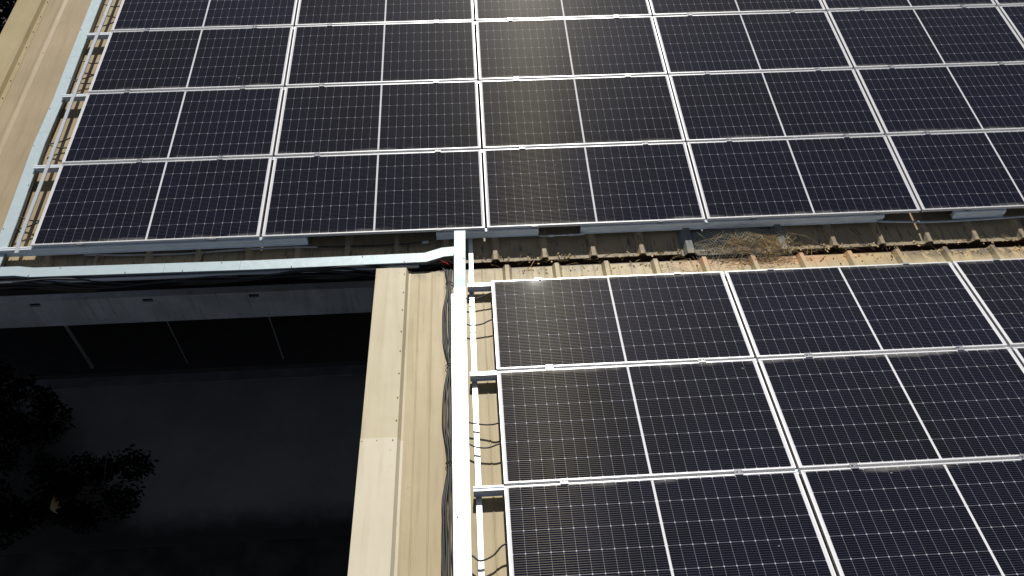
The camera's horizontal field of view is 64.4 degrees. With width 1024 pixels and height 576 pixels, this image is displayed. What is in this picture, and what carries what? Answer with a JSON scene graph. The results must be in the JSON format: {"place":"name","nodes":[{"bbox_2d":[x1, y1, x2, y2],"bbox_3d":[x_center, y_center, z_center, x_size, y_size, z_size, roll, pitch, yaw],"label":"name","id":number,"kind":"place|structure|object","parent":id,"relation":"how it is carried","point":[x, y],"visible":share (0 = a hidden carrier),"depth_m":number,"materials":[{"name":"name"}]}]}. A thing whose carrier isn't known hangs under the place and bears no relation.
{"place":"outdoors","nodes":[
{"label":"outdoors","id":0,"kind":"place"},
{"bbox_2d":[0,1,350,575],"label":"ground","id":1,"kind":"structure","parent":0,"point":[323,556],"depth_m":10.36,"materials":[{"name":"soil"}]},
{"bbox_2d":[0,0,16,33],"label":"tree","id":2,"kind":"object","parent":1,"relation":"on","point":[6,6],"visible":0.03,"depth_m":12.81,"materials":[{"name":"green plant"}]},
{"bbox_2d":[0,270,375,380],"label":"covered walkway","id":3,"kind":"structure","parent":1,"relation":"on","point":[277,323],"depth_m":12.24,"materials":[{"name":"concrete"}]},
{"bbox_2d":[0,0,1023,280],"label":"factory building","id":4,"kind":"structure","parent":1,"relation":"on","point":[38,38],"depth_m":8.61,"materials":[{"name":"paint"}]},
{"bbox_2d":[0,0,103,266],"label":"cable trunking","id":5,"kind":"object","parent":4,"relation":"on","point":[21,197],"visible":1,"depth_m":9.24,"materials":[{"name":"silver metal"}]},
{"bbox_2d":[0,237,308,256],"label":"mounting rail","id":6,"kind":"object","parent":4,"relation":"attached to","point":[210,243],"visible":1,"depth_m":8.28,"materials":[{"name":"metal"}]},
{"bbox_2d":[31,157,272,246],"bbox_3d":[-3.744,-0.926,8.577,2.274,0.035,1.134,-2,54,-2],"label":"solar panel","id":7,"kind":"object","parent":6,"relation":"on","point":[145,202],"visible":1,"depth_m":8.54,"materials":[{"name":"black glass"}]},
{"bbox_2d":[262,150,484,237],"bbox_3d":[-1.447,-1.020,8.672,2.274,0.036,1.134,-2,54,-2],"label":"solar panel","id":8,"kind":"object","parent":6,"relation":"on","point":[355,194],"visible":1,"depth_m":8.63,"materials":[{"name":"black glass"}]},
{"bbox_2d":[84,246,317,255],"bbox_3d":[-3.177,-0.371,8.327,2.361,0.043,0.036,-2,48,-2],"label":"cable","id":9,"kind":"object","parent":4,"relation":"on","point":[228,250],"visible":1,"depth_m":8.33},
{"bbox_2d":[0,264,418,282],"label":"eave trim","id":10,"kind":"structure","parent":4,"relation":"attached to","point":[202,275],"depth_m":8.13,"materials":[{"name":"white metal"}]},
{"bbox_2d":[0,270,433,292],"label":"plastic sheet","id":11,"kind":"object","parent":4,"relation":"hanging from","point":[197,283],"visible":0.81,"depth_m":8.23,"materials":[{"name":"black plastic"}]},
{"bbox_2d":[0,247,453,279],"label":"cable trunking","id":12,"kind":"object","parent":4,"relation":"on","point":[129,270],"visible":0.97,"depth_m":8.15,"materials":[{"name":"white metal"}]},
{"bbox_2d":[0,264,446,289],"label":"cable bundle","id":13,"kind":"object","parent":12,"relation":"attached to","point":[245,278],"visible":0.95,"depth_m":8.14,"materials":[{"name":"black plastic"}]},
{"bbox_2d":[318,241,421,247],"bbox_3d":[-1.464,-0.441,8.392,1.072,0.041,0.024,-2,48,-2],"label":"cable","id":14,"kind":"object","parent":4,"relation":"on","point":[369,245],"visible":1,"depth_m":8.39,"materials":[{"name":"black plastic"}]},
{"bbox_2d":[33,131,930,172],"bbox_3d":[1.813,-1.609,9.192,14.100,0.129,0.068,-2,54,-2],"label":"mounting rail","id":15,"kind":"object","parent":4,"relation":"on","point":[41,168],"visible":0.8,"depth_m":8.96,"materials":[{"name":"metal"}]},
{"bbox_2d":[62,87,283,163],"bbox_3d":[-3.813,-1.864,9.265,2.274,0.035,1.133,-2,54,-2],"label":"solar panel","id":16,"kind":"object","parent":15,"relation":"on","point":[171,125],"visible":1,"depth_m":9.23,"materials":[{"name":"black glass"}]},
{"bbox_2d":[275,81,480,156],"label":"solar panel","id":17,"kind":"object","parent":15,"relation":"on","point":[377,118],"visible":1,"depth_m":9.32,"materials":[{"name":"black glass"}]},
{"bbox_2d":[480,75,684,149],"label":"solar panel","id":18,"kind":"object","parent":15,"relation":"on","point":[566,112],"visible":1,"depth_m":9.42,"materials":[{"name":"black glass"}]},
{"bbox_2d":[669,69,883,142],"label":"solar panel","id":19,"kind":"object","parent":15,"relation":"on","point":[714,107],"visible":1,"depth_m":9.52,"materials":[{"name":"black glass"}]},
{"bbox_2d":[855,63,1023,135],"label":"solar panel","id":20,"kind":"object","parent":15,"relation":"on","point":[946,99],"visible":1,"depth_m":9.63,"materials":[{"name":"black glass"}]},
{"bbox_2d":[886,130,1023,211],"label":"solar panel","id":21,"kind":"object","parent":15,"relation":"on","point":[962,171],"visible":1,"depth_m":8.94,"materials":[{"name":"black glass"}]},
{"bbox_2d":[436,225,538,239],"bbox_3d":[-0.254,-0.586,8.419,1.060,0.129,0.073,-2,54,-2],"label":"mounting rail","id":22,"kind":"object","parent":4,"relation":"on","point":[533,230],"visible":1,"depth_m":8.42,"materials":[{"name":"metal"}]},
{"bbox_2d":[86,5,964,39],"bbox_3d":[1.674,-3.489,10.568,14.100,0.128,0.068,-2,54,-2],"label":"mounting rail","id":23,"kind":"object","parent":4,"relation":"on","point":[103,35],"visible":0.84,"depth_m":10.31,"materials":[{"name":"metal"}]},
{"bbox_2d":[111,0,297,31],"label":"solar panel","id":24,"kind":"object","parent":23,"relation":"on","point":[137,15],"visible":1,"depth_m":10.46,"materials":[{"name":"black glass"}]},
{"bbox_2d":[295,0,473,25],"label":"solar panel","id":25,"kind":"object","parent":23,"relation":"on","point":[325,12],"visible":1,"depth_m":10.52,"materials":[{"name":"black glass"}]},
{"bbox_2d":[475,0,650,20],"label":"solar panel","id":26,"kind":"object","parent":23,"relation":"on","point":[493,10],"visible":1,"depth_m":10.59,"materials":[{"name":"black glass"}]},
{"bbox_2d":[649,0,825,15],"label":"solar panel","id":27,"kind":"object","parent":23,"relation":"on","point":[681,7],"visible":1,"depth_m":10.65,"materials":[{"name":"black glass"}]},
{"bbox_2d":[821,0,995,11],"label":"solar panel","id":28,"kind":"object","parent":23,"relation":"on","point":[838,5],"visible":1,"depth_m":10.72,"materials":[{"name":"black glass"}]},
{"bbox_2d":[993,0,1023,6],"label":"solar panel","id":29,"kind":"object","parent":23,"relation":"on","point":[998,3],"visible":1,"depth_m":10.76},
{"bbox_2d":[62,62,1003,101],"bbox_3d":[1.743,-2.549,9.880,14.100,0.128,0.068,-2,54,-2],"label":"mounting rail","id":30,"kind":"object","parent":4,"relation":"attached to","point":[78,97],"visible":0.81,"depth_m":9.64,"materials":[{"name":"metal"}]},
{"bbox_2d":[14,0,112,253],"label":"earthing strip","id":31,"kind":"object","parent":30,"relation":"on","point":[40,185],"visible":1,"depth_m":9.15,"materials":[{"name":"silver metal"}]},
{"bbox_2d":[88,26,293,92],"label":"solar panel","id":32,"kind":"object","parent":30,"relation":"on","point":[184,59],"visible":1,"depth_m":9.91,"materials":[{"name":"black glass"}]},
{"bbox_2d":[286,21,476,86],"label":"solar panel","id":33,"kind":"object","parent":30,"relation":"on","point":[365,54],"visible":1,"depth_m":10.01,"materials":[{"name":"black glass"}]},
{"bbox_2d":[476,16,666,80],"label":"solar panel","id":34,"kind":"object","parent":30,"relation":"on","point":[567,48],"visible":1,"depth_m":10.11,"materials":[{"name":"black glass"}]},
{"bbox_2d":[653,11,852,74],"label":"solar panel","id":35,"kind":"object","parent":30,"relation":"on","point":[750,42],"visible":1,"depth_m":10.21,"materials":[{"name":"black glass"}]},
{"bbox_2d":[827,6,1023,68],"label":"solar panel","id":36,"kind":"object","parent":30,"relation":"on","point":[924,37],"visible":1,"depth_m":10.31,"materials":[{"name":"black glass"}]},
{"bbox_2d":[998,5,1023,43],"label":"solar panel","id":37,"kind":"object","parent":30,"relation":"on","point":[1014,16],"visible":1,"depth_m":10.57,"materials":[{"name":"black glass"}]},
{"bbox_2d":[540,233,584,236],"bbox_3d":[0.522,-0.549,8.455,0.470,0.032,0.030,-2,48,-2],"label":"conduit","id":38,"kind":"object","parent":4,"relation":"on","point":[554,235],"visible":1,"depth_m":8.45,"materials":[{"name":"grey metal"}]},
{"bbox_2d":[407,238,1023,270],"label":"valley gutter","id":39,"kind":"object","parent":4,"relation":"attached to","point":[831,250],"visible":0.23,"depth_m":8.54,"materials":[{"name":"metal"}]},
{"bbox_2d":[580,211,884,233],"bbox_3d":[2.321,-0.696,8.528,3.220,0.129,0.073,-2,54,-2],"label":"mounting rail","id":40,"kind":"object","parent":4,"relation":"attached to","point":[753,221],"visible":1,"depth_m":8.53,"materials":[{"name":"metal"}]},
{"bbox_2d":[483,143,704,228],"bbox_3d":[0.847,-1.120,8.770,2.274,0.035,1.134,-2,54,-2],"label":"solar panel","id":41,"kind":"object","parent":40,"relation":"on","point":[590,185],"visible":1,"depth_m":8.73,"materials":[{"name":"black glass"}]},
{"bbox_2d":[687,136,920,220],"bbox_3d":[3.140,-1.218,8.868,2.274,0.036,1.134,-2,54,-2],"label":"solar panel","id":42,"kind":"object","parent":40,"relation":"on","point":[800,177],"visible":1,"depth_m":8.83,"materials":[{"name":"black glass"}]},
{"bbox_2d":[850,228,874,249],"bbox_3d":[3.671,-0.516,8.505,0.040,0.082,0.333,-31,55,-25],"label":"twig","id":43,"kind":"object","parent":4,"relation":"on","point":[862,239],"visible":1,"depth_m":8.50,"materials":[{"name":"brown wood"}]},
{"bbox_2d":[878,215,1023,222],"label":"conduit","id":44,"kind":"object","parent":4,"relation":"on","point":[946,221],"visible":1,"depth_m":8.64,"materials":[{"name":"grey metal"}]},
{"bbox_2d":[950,208,1006,218],"bbox_3d":[4.966,-0.811,8.641,0.560,0.128,0.068,-2,54,-2],"label":"mounting rail","id":45,"kind":"object","parent":4,"relation":"attached to","point":[966,213],"visible":1,"depth_m":8.64,"materials":[{"name":"metal"}]},
{"bbox_2d":[348,244,1023,575],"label":"workshop building","id":46,"kind":"structure","parent":1,"relation":"on","point":[397,512],"depth_m":6.93,"materials":[{"name":"beige metal"}]},
{"bbox_2d":[441,269,453,575],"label":"cable bundle","id":47,"kind":"object","parent":46,"relation":"attached to","point":[447,435],"visible":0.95,"depth_m":6.67,"materials":[{"name":"black plastic"}]},
{"bbox_2d":[454,231,471,575],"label":"cable trunking","id":48,"kind":"object","parent":46,"relation":"on","point":[463,522],"visible":1,"depth_m":6.70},
{"bbox_2d":[451,294,455,575],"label":"flat bar","id":49,"kind":"object","parent":48,"relation":"attached to","point":[453,439],"visible":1,"depth_m":6.68,"materials":[{"name":"white metal"}]},
{"bbox_2d":[468,238,484,575],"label":"earthing strip","id":50,"kind":"object","parent":46,"relation":"on","point":[480,545],"visible":0.9,"depth_m":6.76,"materials":[{"name":"white metal"}]},
{"bbox_2d":[467,259,999,291],"bbox_3d":[4.320,-0.223,8.121,9.525,0.104,0.068,-2,43,-2],"label":"mounting rail","id":51,"kind":"object","parent":46,"relation":"on","point":[477,287],"visible":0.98,"depth_m":7.93,"materials":[{"name":"metal"}]},
{"bbox_2d":[491,271,753,370],"bbox_3d":[0.969,0.283,7.549,2.274,0.036,1.134,-2,43,-2],"label":"solar panel","id":52,"kind":"object","parent":51,"relation":"on","point":[580,322],"visible":1,"depth_m":7.50,"materials":[{"name":"black glass"}]},
{"bbox_2d":[466,292,491,299],"bbox_3d":[-0.316,0.079,7.821,0.301,0.029,0.048,-9,49,-8],"label":"cable","id":53,"kind":"object","parent":52,"relation":"attached to","point":[478,297],"visible":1,"depth_m":7.81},
{"bbox_2d":[466,318,493,325],"bbox_3d":[-0.294,0.321,7.561,0.299,0.029,0.050,-7,49,-7],"label":"cable","id":54,"kind":"object","parent":52,"relation":"attached to","point":[480,324],"visible":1,"depth_m":7.55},
{"bbox_2d":[724,262,1006,358],"bbox_3d":[3.263,0.185,7.646,2.274,0.036,1.134,-2,43,-2],"label":"solar panel","id":55,"kind":"object","parent":51,"relation":"on","point":[854,310],"visible":1,"depth_m":7.59,"materials":[{"name":"black glass"}]},
{"bbox_2d":[952,258,1023,346],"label":"solar panel","id":56,"kind":"object","parent":51,"relation":"on","point":[996,288],"visible":1,"depth_m":7.79,"materials":[{"name":"black glass"}]},
{"bbox_2d":[692,227,791,261],"bbox_3d":[2.386,-0.450,8.428,1.006,0.124,0.394,-2,48,-2],"label":"wire netting","id":57,"kind":"object","parent":46,"relation":"on","point":[735,244],"visible":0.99,"depth_m":8.42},
{"bbox_2d":[693,230,822,265],"bbox_3d":[2.552,-0.452,8.358,1.359,0.194,0.490,-2,48,-2],"label":"straw pile","id":58,"kind":"object","parent":57,"relation":"on","point":[759,245],"visible":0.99,"depth_m":8.37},
{"bbox_2d":[470,346,1023,381],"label":"mounting rail","id":59,"kind":"object","parent":46,"relation":"on","point":[484,376],"visible":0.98,"depth_m":7.10,"materials":[{"name":"metal"}]},
{"bbox_2d":[497,359,795,485],"bbox_3d":[1.041,1.074,6.698,2.274,0.035,1.134,-2,43,-2],"label":"solar panel","id":60,"kind":"object","parent":59,"relation":"on","point":[602,423],"visible":1,"depth_m":6.64,"materials":[{"name":"black glass"}]},
{"bbox_2d":[469,422,499,425],"bbox_3d":[-0.227,1.114,6.709,0.299,0.035,0.042,2,48,1],"label":"cable","id":61,"kind":"object","parent":60,"relation":"attached to","point":[484,424],"visible":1,"depth_m":6.70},
{"bbox_2d":[469,442,501,448],"bbox_3d":[-0.213,1.266,6.548,0.298,0.034,0.056,0,48,0],"label":"cable","id":62,"kind":"object","parent":60,"relation":"attached to","point":[485,447],"visible":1,"depth_m":6.54,"materials":[{"name":"black rubber"}]},
{"bbox_2d":[757,347,1023,469],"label":"solar panel","id":63,"kind":"object","parent":59,"relation":"on","point":[878,409],"visible":1,"depth_m":6.76,"materials":[{"name":"black glass"}]},
{"bbox_2d":[1011,347,1023,367],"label":"solar panel","id":64,"kind":"object","parent":59,"relation":"on","point":[1018,352],"visible":1,"depth_m":7.20,"materials":[{"name":"black glass"}]},
{"bbox_2d":[473,454,1023,496],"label":"mounting rail","id":65,"kind":"object","parent":46,"relation":"on","point":[488,491],"visible":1,"depth_m":6.25,"materials":[{"name":"metal"}]},
{"bbox_2d":[504,471,835,575],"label":"solar panel","id":66,"kind":"object","parent":65,"relation":"on","point":[756,524],"visible":1,"depth_m":5.94,"materials":[{"name":"black glass"}]},
{"bbox_2d":[472,542,507,561],"bbox_3d":[-0.149,1.910,5.858,0.306,0.026,0.079,-13,50,-12],"label":"cable","id":67,"kind":"object","parent":66,"relation":"attached to","point":[494,554],"visible":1,"depth_m":5.84,"materials":[{"name":"black rubber"}]},
{"bbox_2d":[800,459,1023,575],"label":"solar panel","id":68,"kind":"object","parent":65,"relation":"on","point":[951,519],"visible":1,"depth_m":6.00,"materials":[{"name":"black glass"}]},
{"bbox_2d":[477,234,1023,277],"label":"straw litter","id":69,"kind":"object","parent":46,"relation":"on","point":[661,253],"visible":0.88,"depth_m":8.38,"materials":[{"name":"brown plant"}]},
{"bbox_2d":[0,375,365,554],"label":"yard paving","id":70,"kind":"structure","parent":0,"point":[256,460],"depth_m":11.33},
{"bbox_2d":[0,444,64,549],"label":"shrub","id":71,"kind":"object","parent":70,"relation":"on","point":[11,504],"visible":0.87,"depth_m":10.04,"materials":[{"name":"green plant"}]},
{"bbox_2d":[0,358,75,456],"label":"shrub","id":72,"kind":"object","parent":70,"relation":"on","point":[48,411],"visible":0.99,"depth_m":11.06,"materials":[{"name":"green plant"}]},
{"bbox_2d":[34,444,159,534],"bbox_3d":[-5.184,2.575,10.304,1.454,1.237,1.141,-2,48,-2],"label":"shrub","id":73,"kind":"object","parent":70,"relation":"on","point":[69,491],"visible":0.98,"depth_m":10.14,"materials":[{"name":"green plant"}]},
{"bbox_2d":[50,497,60,513],"bbox_3d":[-5.514,2.627,9.848,0.165,0.045,0.264,-2,48,-2],"label":"dry frond","id":74,"kind":"object","parent":73,"relation":"on","point":[53,507],"visible":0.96,"depth_m":9.85,"materials":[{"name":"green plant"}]},
{"bbox_2d":[2,365,366,390],"bbox_3d":[-6.228,1.409,12.145,9.440,0.016,0.170,-2,48,-2],"label":"drain strip","id":75,"kind":"object","parent":70,"relation":"on","point":[206,377],"visible":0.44,"depth_m":12.20,"materials":[{"name":"concrete"}]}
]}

